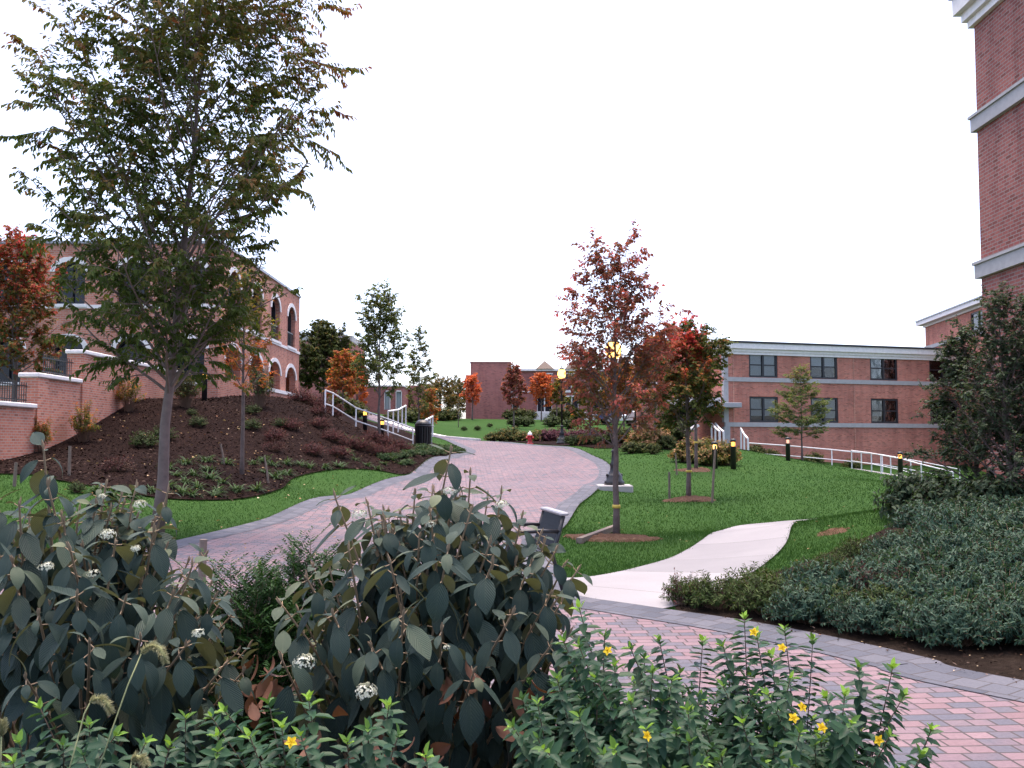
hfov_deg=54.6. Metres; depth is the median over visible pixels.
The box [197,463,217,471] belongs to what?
lily tuft
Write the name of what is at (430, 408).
reddish tree
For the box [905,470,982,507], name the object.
laurel shrub
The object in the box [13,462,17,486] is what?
wooden stake
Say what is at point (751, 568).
olive shrub
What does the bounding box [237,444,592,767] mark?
viburnum shrub
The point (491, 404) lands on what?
gabled hall
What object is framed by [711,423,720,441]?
stair railing
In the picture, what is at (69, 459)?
wooden stake
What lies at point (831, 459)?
ramp railing
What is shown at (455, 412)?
dark hedge shrub
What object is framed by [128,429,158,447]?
slope shrub
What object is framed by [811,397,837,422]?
window
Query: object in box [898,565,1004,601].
spreading shrub
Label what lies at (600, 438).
olive shrub
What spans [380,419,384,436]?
bollard light
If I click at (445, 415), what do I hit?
dark hedge shrub
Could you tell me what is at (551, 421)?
shrub
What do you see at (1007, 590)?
spreading shrub
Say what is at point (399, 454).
ground cover shrub
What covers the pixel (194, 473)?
lily tuft
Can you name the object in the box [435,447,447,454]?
ground cover shrub
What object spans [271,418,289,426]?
slope shrub
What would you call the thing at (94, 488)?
lily tuft
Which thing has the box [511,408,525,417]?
dark hedge shrub
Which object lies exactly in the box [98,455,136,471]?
twiggy shrub
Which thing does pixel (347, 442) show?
barberry shrub
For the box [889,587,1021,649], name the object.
spreading shrub
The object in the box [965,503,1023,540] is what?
spreading shrub
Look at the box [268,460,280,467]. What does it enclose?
lily tuft
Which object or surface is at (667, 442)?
dark shrub
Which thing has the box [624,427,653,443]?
peach shrub
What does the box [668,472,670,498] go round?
wooden stake
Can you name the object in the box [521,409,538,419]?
dark hedge shrub
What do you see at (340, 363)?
reddish tree
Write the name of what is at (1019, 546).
spreading shrub
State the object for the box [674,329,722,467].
orange tree
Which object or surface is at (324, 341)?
dark round tree
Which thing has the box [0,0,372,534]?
zelkova tree
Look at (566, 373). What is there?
window
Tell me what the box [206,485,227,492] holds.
lily tuft
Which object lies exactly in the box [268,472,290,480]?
lily tuft
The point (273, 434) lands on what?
barberry shrub
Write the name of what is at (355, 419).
stair railing
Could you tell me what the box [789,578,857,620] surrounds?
olive shrub
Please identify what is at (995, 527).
spreading shrub
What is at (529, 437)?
fire hydrant
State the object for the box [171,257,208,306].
window
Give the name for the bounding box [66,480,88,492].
slope shrub
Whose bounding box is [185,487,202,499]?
lily tuft
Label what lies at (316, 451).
barberry shrub
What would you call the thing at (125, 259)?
window
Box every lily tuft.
[86,484,103,492]
[99,485,120,499]
[119,485,146,499]
[146,485,155,493]
[169,468,186,476]
[169,479,180,488]
[170,482,189,495]
[176,455,200,464]
[179,475,198,484]
[185,468,204,475]
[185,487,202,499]
[189,478,206,489]
[194,453,218,462]
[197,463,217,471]
[198,488,226,497]
[202,468,224,478]
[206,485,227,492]
[211,475,230,484]
[220,458,233,465]
[224,482,245,492]
[245,481,269,493]
[258,454,275,463]
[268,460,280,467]
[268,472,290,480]
[282,457,296,465]
[284,468,298,476]
[291,460,308,465]
[302,461,313,469]
[332,460,349,467]
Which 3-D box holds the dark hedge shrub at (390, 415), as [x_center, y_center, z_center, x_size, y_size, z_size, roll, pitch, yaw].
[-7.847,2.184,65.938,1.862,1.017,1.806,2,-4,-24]
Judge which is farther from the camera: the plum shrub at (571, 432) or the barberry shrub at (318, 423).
the plum shrub at (571, 432)
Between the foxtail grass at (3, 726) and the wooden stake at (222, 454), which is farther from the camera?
the wooden stake at (222, 454)
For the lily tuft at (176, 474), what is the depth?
24.16 m
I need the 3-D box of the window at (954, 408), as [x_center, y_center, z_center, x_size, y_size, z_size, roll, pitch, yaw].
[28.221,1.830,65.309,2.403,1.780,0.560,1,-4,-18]
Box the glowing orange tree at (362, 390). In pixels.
[345,352,369,403]
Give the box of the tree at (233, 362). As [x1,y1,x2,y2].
[214,265,281,474]
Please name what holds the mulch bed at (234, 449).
on the ground at (449, 428)
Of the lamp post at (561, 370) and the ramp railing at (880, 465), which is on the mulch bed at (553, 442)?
the lamp post at (561, 370)
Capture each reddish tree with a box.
[322,348,361,411]
[419,388,442,423]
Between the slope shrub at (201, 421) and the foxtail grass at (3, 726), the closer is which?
the foxtail grass at (3, 726)
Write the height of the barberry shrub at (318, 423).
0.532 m
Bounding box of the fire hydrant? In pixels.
[526,431,533,443]
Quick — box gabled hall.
[466,361,610,419]
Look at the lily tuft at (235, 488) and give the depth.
23.14 m
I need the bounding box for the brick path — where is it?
[0,413,1023,767]
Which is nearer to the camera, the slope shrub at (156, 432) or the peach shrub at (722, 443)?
the slope shrub at (156, 432)
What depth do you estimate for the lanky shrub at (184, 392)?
35.08 m
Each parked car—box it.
[595,412,620,423]
[620,411,633,424]
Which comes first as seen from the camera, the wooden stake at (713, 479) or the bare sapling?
the wooden stake at (713, 479)
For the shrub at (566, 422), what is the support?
on the ground at (449, 428)
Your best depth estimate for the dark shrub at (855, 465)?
58.03 m
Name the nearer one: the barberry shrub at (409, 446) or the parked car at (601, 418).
the barberry shrub at (409, 446)
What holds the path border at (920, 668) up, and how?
on the brick path
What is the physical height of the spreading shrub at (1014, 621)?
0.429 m
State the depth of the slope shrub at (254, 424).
33.62 m
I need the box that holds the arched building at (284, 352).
[0,240,301,401]
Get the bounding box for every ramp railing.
[749,442,959,478]
[851,450,953,479]
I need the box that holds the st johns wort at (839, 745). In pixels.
[677,610,943,767]
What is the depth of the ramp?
54.35 m
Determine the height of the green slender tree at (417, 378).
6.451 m
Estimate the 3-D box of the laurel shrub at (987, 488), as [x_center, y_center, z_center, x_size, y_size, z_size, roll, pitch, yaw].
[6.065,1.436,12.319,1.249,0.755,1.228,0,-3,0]
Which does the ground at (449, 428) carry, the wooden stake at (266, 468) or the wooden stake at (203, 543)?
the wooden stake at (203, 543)
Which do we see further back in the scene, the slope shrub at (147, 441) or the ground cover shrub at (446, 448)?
the ground cover shrub at (446, 448)
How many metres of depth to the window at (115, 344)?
40.37 m
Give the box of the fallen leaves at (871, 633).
[622,497,1021,674]
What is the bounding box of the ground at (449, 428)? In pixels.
[0,412,986,609]
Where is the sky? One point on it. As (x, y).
(793, 171)
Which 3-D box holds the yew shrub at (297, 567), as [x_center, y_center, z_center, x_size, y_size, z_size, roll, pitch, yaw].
[-1.067,1.364,5.212,0.695,1.238,0.667,0,-3,0]
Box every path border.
[15,416,475,566]
[404,424,1023,701]
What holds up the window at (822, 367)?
in the dormitory building at (876, 393)
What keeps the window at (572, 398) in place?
in the gabled hall
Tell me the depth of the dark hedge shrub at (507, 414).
92.60 m
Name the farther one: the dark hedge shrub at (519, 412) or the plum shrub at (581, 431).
the dark hedge shrub at (519, 412)
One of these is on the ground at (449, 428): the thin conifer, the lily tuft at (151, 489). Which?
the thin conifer
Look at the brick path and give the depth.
8.18 m
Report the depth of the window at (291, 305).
54.05 m
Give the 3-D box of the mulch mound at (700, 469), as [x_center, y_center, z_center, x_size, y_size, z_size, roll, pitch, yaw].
[6.476,3.081,35.407,1.412,0.224,1.108,0,-3,0]
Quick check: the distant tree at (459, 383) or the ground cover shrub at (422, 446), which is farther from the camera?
the distant tree at (459, 383)
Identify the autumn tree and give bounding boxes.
[459,372,482,419]
[500,362,528,427]
[528,372,555,420]
[547,378,565,417]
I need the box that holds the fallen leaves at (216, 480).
[40,412,406,527]
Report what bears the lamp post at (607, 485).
on the ground at (449, 428)
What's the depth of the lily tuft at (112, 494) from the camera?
20.76 m
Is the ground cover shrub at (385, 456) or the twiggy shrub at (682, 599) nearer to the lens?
the twiggy shrub at (682, 599)
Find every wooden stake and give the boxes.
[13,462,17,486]
[67,446,70,474]
[198,539,206,582]
[220,444,224,464]
[263,456,268,482]
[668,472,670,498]
[675,453,677,474]
[711,445,715,502]
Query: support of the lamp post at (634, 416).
on the mulch bed at (553, 442)
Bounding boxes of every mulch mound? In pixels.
[563,533,662,541]
[663,495,715,501]
[674,467,709,471]
[817,527,849,535]
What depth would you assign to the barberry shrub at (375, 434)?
38.34 m
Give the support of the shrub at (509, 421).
on the ground at (449, 428)
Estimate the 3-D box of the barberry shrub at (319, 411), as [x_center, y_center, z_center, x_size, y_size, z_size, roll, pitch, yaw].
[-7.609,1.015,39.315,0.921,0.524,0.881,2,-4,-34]
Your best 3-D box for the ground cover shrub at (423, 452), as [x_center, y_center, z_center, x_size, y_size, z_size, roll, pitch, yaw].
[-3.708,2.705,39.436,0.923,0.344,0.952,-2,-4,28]
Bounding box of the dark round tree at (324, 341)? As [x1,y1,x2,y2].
[299,318,358,399]
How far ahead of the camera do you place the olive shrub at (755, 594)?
8.99 m
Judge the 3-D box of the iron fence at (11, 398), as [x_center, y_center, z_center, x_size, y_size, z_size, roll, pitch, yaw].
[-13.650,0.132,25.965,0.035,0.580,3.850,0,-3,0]
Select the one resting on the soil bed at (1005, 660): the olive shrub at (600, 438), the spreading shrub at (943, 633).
the spreading shrub at (943, 633)
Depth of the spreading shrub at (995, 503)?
11.55 m
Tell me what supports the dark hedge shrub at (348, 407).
on the ground at (449, 428)
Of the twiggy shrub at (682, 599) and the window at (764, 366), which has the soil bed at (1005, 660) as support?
the twiggy shrub at (682, 599)
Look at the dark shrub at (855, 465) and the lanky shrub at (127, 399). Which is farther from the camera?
the dark shrub at (855, 465)
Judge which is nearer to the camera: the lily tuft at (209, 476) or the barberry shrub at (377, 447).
the lily tuft at (209, 476)
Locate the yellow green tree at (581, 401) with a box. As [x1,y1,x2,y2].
[560,349,611,434]
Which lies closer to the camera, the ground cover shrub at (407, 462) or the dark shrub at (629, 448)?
the ground cover shrub at (407, 462)
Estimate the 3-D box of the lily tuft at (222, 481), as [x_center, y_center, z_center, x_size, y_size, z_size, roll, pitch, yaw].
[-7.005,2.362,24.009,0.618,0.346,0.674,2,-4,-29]
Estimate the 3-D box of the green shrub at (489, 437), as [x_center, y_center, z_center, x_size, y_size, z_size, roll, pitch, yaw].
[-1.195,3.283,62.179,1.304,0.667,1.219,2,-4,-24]
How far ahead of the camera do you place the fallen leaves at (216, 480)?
27.18 m
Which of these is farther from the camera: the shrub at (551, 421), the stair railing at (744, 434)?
the shrub at (551, 421)
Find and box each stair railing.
[324,389,413,443]
[387,405,406,432]
[425,416,433,436]
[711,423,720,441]
[714,423,724,441]
[740,428,748,449]
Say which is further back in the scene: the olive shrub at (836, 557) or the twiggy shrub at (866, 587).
the olive shrub at (836, 557)
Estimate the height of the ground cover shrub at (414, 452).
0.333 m
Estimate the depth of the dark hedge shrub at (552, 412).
91.59 m
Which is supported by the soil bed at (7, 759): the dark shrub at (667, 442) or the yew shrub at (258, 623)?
the yew shrub at (258, 623)
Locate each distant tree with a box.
[405,384,442,406]
[422,373,465,408]
[436,374,465,413]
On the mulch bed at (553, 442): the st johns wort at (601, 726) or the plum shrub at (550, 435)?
the plum shrub at (550, 435)
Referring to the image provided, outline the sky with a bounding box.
[0,0,981,418]
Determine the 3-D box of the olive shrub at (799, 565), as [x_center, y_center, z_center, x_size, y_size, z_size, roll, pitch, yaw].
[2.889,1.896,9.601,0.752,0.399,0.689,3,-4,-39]
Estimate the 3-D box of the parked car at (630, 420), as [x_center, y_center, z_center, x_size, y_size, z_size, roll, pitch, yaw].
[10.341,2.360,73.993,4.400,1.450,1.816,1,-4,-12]
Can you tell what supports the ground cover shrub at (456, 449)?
on the mulch bed at (234, 449)
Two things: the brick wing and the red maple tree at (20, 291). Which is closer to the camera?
the red maple tree at (20, 291)
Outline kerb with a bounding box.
[377,419,480,440]
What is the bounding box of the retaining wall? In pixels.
[0,350,178,459]
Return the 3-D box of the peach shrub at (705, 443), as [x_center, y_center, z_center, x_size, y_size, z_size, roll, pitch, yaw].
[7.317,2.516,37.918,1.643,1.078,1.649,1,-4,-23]
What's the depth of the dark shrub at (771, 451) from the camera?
57.40 m
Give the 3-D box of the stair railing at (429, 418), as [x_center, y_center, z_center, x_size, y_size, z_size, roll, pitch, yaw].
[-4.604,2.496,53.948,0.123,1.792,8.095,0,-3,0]
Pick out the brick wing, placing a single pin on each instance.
(935, 325)
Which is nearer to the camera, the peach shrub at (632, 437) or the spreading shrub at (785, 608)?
the spreading shrub at (785, 608)
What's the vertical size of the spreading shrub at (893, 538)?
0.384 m
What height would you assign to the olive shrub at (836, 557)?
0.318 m
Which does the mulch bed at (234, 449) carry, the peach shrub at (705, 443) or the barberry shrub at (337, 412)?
the barberry shrub at (337, 412)
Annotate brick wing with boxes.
[915,295,986,472]
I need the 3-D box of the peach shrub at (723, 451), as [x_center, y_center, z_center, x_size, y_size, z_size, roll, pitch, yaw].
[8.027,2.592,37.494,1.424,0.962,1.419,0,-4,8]
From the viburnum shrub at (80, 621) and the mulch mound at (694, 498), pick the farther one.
the mulch mound at (694, 498)
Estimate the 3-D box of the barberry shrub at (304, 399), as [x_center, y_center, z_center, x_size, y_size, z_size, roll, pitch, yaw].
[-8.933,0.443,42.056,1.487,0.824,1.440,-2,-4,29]
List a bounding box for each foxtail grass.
[0,716,8,767]
[69,693,115,767]
[99,640,169,767]
[130,748,150,767]
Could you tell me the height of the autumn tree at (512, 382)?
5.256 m
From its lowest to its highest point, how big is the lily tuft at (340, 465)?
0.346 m
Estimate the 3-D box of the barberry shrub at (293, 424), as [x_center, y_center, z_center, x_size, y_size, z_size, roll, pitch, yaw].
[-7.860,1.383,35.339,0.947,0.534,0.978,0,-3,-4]
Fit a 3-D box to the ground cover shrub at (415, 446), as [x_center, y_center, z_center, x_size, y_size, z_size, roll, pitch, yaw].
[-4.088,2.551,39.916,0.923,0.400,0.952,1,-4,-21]
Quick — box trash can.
[415,420,434,446]
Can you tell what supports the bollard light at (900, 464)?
on the ground at (449, 428)
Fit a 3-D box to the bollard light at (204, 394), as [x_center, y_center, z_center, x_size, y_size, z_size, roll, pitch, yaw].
[-11.640,0.146,37.560,0.224,1.250,0.224,0,-3,0]
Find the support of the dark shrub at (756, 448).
on the ground at (449, 428)
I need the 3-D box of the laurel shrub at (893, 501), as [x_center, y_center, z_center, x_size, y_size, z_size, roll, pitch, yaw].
[5.756,1.502,13.809,1.410,0.851,1.413,0,-3,0]
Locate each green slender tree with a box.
[349,277,413,436]
[405,324,438,419]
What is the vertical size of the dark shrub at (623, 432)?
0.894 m
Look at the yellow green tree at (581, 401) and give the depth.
51.99 m
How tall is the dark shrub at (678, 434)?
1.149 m
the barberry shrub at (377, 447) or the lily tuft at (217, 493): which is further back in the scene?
the barberry shrub at (377, 447)
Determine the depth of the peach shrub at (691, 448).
38.05 m
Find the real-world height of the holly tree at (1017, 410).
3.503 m
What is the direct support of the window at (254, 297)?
in the arched building at (284, 352)
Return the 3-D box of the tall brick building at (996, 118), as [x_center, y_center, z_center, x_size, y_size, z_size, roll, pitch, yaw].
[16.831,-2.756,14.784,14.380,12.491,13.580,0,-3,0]
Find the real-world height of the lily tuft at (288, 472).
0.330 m
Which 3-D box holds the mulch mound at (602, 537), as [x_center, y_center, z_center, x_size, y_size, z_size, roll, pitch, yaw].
[1.705,2.592,16.683,1.754,0.178,1.348,0,-3,0]
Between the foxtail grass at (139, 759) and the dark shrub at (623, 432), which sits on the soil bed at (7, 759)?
the foxtail grass at (139, 759)
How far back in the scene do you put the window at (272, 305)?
50.46 m
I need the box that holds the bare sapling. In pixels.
[455,399,462,426]
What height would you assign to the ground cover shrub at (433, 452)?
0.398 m
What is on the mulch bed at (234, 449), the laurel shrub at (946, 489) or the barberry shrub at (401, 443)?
the barberry shrub at (401, 443)
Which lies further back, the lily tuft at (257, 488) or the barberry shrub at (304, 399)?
the barberry shrub at (304, 399)
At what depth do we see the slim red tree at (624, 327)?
17.37 m
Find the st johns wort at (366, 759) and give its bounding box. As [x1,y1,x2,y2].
[199,690,448,767]
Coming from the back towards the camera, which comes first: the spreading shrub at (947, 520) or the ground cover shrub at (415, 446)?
the ground cover shrub at (415, 446)
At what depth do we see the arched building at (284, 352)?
40.53 m
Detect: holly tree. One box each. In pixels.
[896,314,1023,488]
[938,280,1023,493]
[975,282,1023,463]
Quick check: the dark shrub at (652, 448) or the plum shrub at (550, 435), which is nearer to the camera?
the dark shrub at (652, 448)
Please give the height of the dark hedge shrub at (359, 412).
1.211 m
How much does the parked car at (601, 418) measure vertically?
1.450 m
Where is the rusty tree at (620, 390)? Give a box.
[602,359,642,428]
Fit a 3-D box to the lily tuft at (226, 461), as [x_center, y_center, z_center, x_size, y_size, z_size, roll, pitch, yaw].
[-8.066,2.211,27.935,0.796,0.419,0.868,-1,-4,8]
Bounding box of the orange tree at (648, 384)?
[628,331,675,433]
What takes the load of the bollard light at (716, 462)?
on the ground at (449, 428)
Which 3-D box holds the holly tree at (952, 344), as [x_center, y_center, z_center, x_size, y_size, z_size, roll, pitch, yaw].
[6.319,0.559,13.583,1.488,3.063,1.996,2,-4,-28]
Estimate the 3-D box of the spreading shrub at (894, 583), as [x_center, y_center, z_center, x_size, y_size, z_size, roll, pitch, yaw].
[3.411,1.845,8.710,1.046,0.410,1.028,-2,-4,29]
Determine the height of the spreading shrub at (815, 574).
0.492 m
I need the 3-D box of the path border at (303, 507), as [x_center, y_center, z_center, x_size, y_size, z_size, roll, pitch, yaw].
[-8.113,2.075,38.470,11.060,3.697,54.919,0,-3,6]
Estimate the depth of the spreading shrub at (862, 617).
8.04 m
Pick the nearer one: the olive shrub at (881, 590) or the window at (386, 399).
the olive shrub at (881, 590)
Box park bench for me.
[500,507,568,589]
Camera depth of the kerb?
61.44 m
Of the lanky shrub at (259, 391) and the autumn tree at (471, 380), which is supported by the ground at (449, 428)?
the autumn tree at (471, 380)
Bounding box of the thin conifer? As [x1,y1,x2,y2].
[766,362,832,459]
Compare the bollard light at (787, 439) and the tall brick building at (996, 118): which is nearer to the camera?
the tall brick building at (996, 118)
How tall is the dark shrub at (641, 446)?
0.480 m
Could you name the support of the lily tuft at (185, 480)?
on the mulch bed at (234, 449)
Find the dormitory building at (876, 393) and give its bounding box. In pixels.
[636,340,965,464]
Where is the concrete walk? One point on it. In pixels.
(714, 554)
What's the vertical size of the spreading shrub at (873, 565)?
0.455 m
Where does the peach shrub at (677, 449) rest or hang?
on the ground at (449, 428)
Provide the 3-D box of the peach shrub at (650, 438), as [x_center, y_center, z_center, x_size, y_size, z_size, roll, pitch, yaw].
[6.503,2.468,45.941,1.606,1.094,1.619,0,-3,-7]
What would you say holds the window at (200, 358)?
in the arched building at (284, 352)
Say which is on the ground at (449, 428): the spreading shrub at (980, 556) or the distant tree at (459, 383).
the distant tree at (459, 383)
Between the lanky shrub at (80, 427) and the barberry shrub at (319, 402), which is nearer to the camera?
the lanky shrub at (80, 427)
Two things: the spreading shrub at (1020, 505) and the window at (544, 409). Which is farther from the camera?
the window at (544, 409)
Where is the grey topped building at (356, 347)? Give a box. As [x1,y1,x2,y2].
[299,333,363,399]
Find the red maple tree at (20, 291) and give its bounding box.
[0,223,72,401]
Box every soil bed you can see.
[6,680,406,767]
[675,527,1023,679]
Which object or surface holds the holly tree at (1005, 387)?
on the soil bed at (1005, 660)
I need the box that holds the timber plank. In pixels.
[576,525,612,543]
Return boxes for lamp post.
[556,365,565,443]
[596,335,632,492]
[633,392,636,432]
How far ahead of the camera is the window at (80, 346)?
40.44 m
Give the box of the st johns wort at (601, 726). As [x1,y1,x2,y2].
[503,598,801,767]
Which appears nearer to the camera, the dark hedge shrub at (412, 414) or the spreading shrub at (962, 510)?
the spreading shrub at (962, 510)
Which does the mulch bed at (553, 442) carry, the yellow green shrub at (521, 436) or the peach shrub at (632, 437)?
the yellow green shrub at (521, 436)
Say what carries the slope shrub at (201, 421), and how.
on the mulch bed at (234, 449)
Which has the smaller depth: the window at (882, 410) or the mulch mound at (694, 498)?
the mulch mound at (694, 498)
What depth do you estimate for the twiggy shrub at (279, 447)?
31.40 m
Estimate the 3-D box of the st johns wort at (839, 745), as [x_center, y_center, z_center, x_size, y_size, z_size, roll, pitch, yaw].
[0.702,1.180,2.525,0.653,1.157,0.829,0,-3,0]
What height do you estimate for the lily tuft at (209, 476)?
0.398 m
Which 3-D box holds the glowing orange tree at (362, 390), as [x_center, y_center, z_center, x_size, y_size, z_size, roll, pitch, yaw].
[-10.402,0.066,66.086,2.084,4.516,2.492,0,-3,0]
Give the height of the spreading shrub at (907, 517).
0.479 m
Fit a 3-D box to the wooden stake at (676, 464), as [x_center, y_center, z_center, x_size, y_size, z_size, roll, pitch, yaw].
[5.682,2.841,34.295,0.108,0.903,0.060,0,-3,0]
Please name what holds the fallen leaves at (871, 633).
on the ground at (449, 428)
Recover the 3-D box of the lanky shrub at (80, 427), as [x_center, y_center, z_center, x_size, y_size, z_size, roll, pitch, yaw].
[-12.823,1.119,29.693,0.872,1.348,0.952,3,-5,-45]
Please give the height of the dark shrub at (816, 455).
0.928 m
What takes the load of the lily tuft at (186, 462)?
on the mulch bed at (234, 449)
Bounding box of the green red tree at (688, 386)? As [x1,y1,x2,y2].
[637,314,738,495]
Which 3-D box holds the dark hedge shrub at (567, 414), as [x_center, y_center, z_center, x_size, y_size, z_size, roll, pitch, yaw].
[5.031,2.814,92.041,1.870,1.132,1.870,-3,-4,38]
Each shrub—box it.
[0,432,272,767]
[30,417,56,451]
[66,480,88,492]
[67,399,100,441]
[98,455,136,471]
[113,372,146,411]
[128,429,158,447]
[149,425,178,439]
[168,547,318,767]
[174,366,201,407]
[185,407,197,414]
[188,414,208,426]
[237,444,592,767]
[239,417,261,429]
[245,363,275,407]
[245,402,261,413]
[261,438,285,451]
[262,428,288,441]
[265,522,365,751]
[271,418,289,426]
[280,417,303,429]
[287,386,317,403]
[300,441,327,455]
[308,393,331,407]
[308,404,331,415]
[308,416,332,428]
[320,427,346,441]
[323,400,346,416]
[326,390,356,411]
[326,445,352,457]
[338,435,361,447]
[344,398,371,417]
[349,435,374,451]
[361,428,378,440]
[366,441,388,453]
[373,432,393,444]
[376,452,393,459]
[380,409,407,422]
[383,444,401,452]
[389,439,407,447]
[389,452,402,457]
[397,449,411,457]
[399,406,420,421]
[399,443,416,450]
[399,458,414,464]
[404,448,421,455]
[405,443,419,449]
[414,448,430,455]
[416,443,430,449]
[422,447,439,455]
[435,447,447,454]
[436,445,454,451]
[438,408,454,420]
[447,407,462,419]
[453,447,460,452]
[484,431,497,440]
[493,428,505,441]
[499,426,519,440]
[501,409,516,418]
[506,415,521,425]
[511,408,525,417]
[512,431,527,440]
[518,415,535,425]
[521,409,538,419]
[527,429,543,440]
[538,427,558,440]
[542,414,560,426]
[548,407,565,418]
[551,427,567,440]
[558,417,578,428]
[560,409,571,419]
[563,434,577,445]
[565,428,577,435]
[573,432,590,444]
[576,428,593,434]
[586,435,597,443]
[596,434,610,443]
[606,426,630,442]
[619,441,639,453]
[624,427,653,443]
[633,442,646,452]
[636,426,665,444]
[643,443,662,453]
[652,427,674,439]
[656,435,678,448]
[658,420,693,441]
[659,571,714,603]
[662,567,694,606]
[666,439,693,461]
[676,437,708,461]
[681,568,744,609]
[683,436,720,463]
[693,445,725,465]
[709,439,730,445]
[712,440,742,464]
[726,560,780,596]
[726,568,792,615]
[746,444,767,453]
[757,580,850,626]
[765,448,781,455]
[779,554,870,594]
[780,557,834,575]
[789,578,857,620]
[803,452,825,463]
[807,551,851,569]
[820,591,915,635]
[830,532,875,559]
[833,555,937,594]
[840,458,863,468]
[844,569,946,602]
[847,544,932,569]
[847,560,911,591]
[849,580,918,622]
[857,527,932,555]
[870,545,974,582]
[872,462,959,518]
[884,499,968,529]
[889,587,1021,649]
[893,595,1015,648]
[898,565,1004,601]
[903,502,1004,541]
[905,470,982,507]
[906,524,1001,558]
[915,506,992,528]
[932,540,1023,580]
[948,469,1023,506]
[949,560,1023,597]
[955,519,1023,548]
[960,495,1023,514]
[964,581,1023,617]
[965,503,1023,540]
[977,589,1023,645]
[987,532,1023,567]
[996,497,1023,515]
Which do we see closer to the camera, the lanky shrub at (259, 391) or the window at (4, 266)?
the lanky shrub at (259, 391)
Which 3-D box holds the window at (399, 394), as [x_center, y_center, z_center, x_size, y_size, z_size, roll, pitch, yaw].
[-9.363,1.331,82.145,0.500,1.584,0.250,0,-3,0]
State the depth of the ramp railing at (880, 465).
47.40 m
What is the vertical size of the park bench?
0.861 m
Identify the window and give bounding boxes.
[0,256,20,301]
[0,338,26,384]
[50,256,86,306]
[52,334,87,375]
[111,337,150,362]
[118,257,149,306]
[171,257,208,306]
[177,334,208,384]
[228,267,241,299]
[251,281,263,334]
[270,293,281,344]
[287,303,296,350]
[384,390,389,409]
[396,390,401,409]
[537,397,551,411]
[565,373,575,390]
[565,396,578,410]
[749,355,776,377]
[749,396,777,421]
[810,357,836,378]
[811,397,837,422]
[870,359,896,380]
[871,398,897,422]
[929,360,954,381]
[930,399,956,423]
[971,310,982,329]
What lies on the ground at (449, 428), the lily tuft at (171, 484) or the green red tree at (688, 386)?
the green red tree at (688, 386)
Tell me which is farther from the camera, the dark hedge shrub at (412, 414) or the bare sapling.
the bare sapling
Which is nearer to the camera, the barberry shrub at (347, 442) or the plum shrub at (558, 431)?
the barberry shrub at (347, 442)
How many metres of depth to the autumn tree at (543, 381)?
85.88 m
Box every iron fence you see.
[0,379,26,402]
[42,354,73,376]
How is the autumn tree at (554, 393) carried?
on the ground at (449, 428)
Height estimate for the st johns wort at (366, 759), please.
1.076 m
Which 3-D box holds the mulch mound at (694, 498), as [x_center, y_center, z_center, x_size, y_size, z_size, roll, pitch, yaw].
[4.553,2.975,25.598,1.584,0.214,1.226,0,-3,0]
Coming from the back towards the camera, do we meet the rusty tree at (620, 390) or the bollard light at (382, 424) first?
the rusty tree at (620, 390)
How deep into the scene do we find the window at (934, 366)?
65.14 m
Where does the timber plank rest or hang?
on the ground at (449, 428)
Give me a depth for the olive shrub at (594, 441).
50.28 m
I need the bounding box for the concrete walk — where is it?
[567,518,816,607]
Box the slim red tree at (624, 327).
[552,218,694,533]
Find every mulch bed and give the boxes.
[0,396,452,499]
[506,440,753,451]
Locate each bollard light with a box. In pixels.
[202,372,207,400]
[363,409,367,431]
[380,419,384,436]
[712,441,717,468]
[730,439,735,468]
[785,437,789,460]
[897,452,902,479]
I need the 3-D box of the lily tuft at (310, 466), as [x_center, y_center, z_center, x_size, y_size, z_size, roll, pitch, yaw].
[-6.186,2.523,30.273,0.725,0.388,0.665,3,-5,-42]
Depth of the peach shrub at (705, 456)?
36.84 m
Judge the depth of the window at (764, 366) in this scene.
61.13 m
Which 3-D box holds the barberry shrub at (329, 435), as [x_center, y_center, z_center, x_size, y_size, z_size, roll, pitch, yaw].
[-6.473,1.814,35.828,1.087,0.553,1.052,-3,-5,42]
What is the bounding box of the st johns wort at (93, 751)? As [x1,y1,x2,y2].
[1,697,233,767]
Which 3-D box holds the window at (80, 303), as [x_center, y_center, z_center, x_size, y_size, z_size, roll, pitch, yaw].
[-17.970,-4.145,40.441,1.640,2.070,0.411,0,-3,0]
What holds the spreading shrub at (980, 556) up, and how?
on the soil bed at (1005, 660)
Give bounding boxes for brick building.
[358,385,426,414]
[948,0,1023,484]
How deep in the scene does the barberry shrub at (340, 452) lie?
33.35 m
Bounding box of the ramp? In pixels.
[853,468,903,476]
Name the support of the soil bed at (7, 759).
on the ground at (449, 428)
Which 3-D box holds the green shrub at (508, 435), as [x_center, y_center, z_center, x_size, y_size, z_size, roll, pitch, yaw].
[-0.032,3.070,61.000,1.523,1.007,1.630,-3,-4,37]
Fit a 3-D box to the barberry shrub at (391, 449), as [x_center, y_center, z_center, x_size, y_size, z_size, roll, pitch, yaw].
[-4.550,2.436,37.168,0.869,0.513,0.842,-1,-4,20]
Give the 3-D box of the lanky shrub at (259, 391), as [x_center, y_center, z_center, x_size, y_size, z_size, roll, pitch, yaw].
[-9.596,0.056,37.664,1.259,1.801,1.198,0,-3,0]
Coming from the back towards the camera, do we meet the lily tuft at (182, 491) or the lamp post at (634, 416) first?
the lamp post at (634, 416)

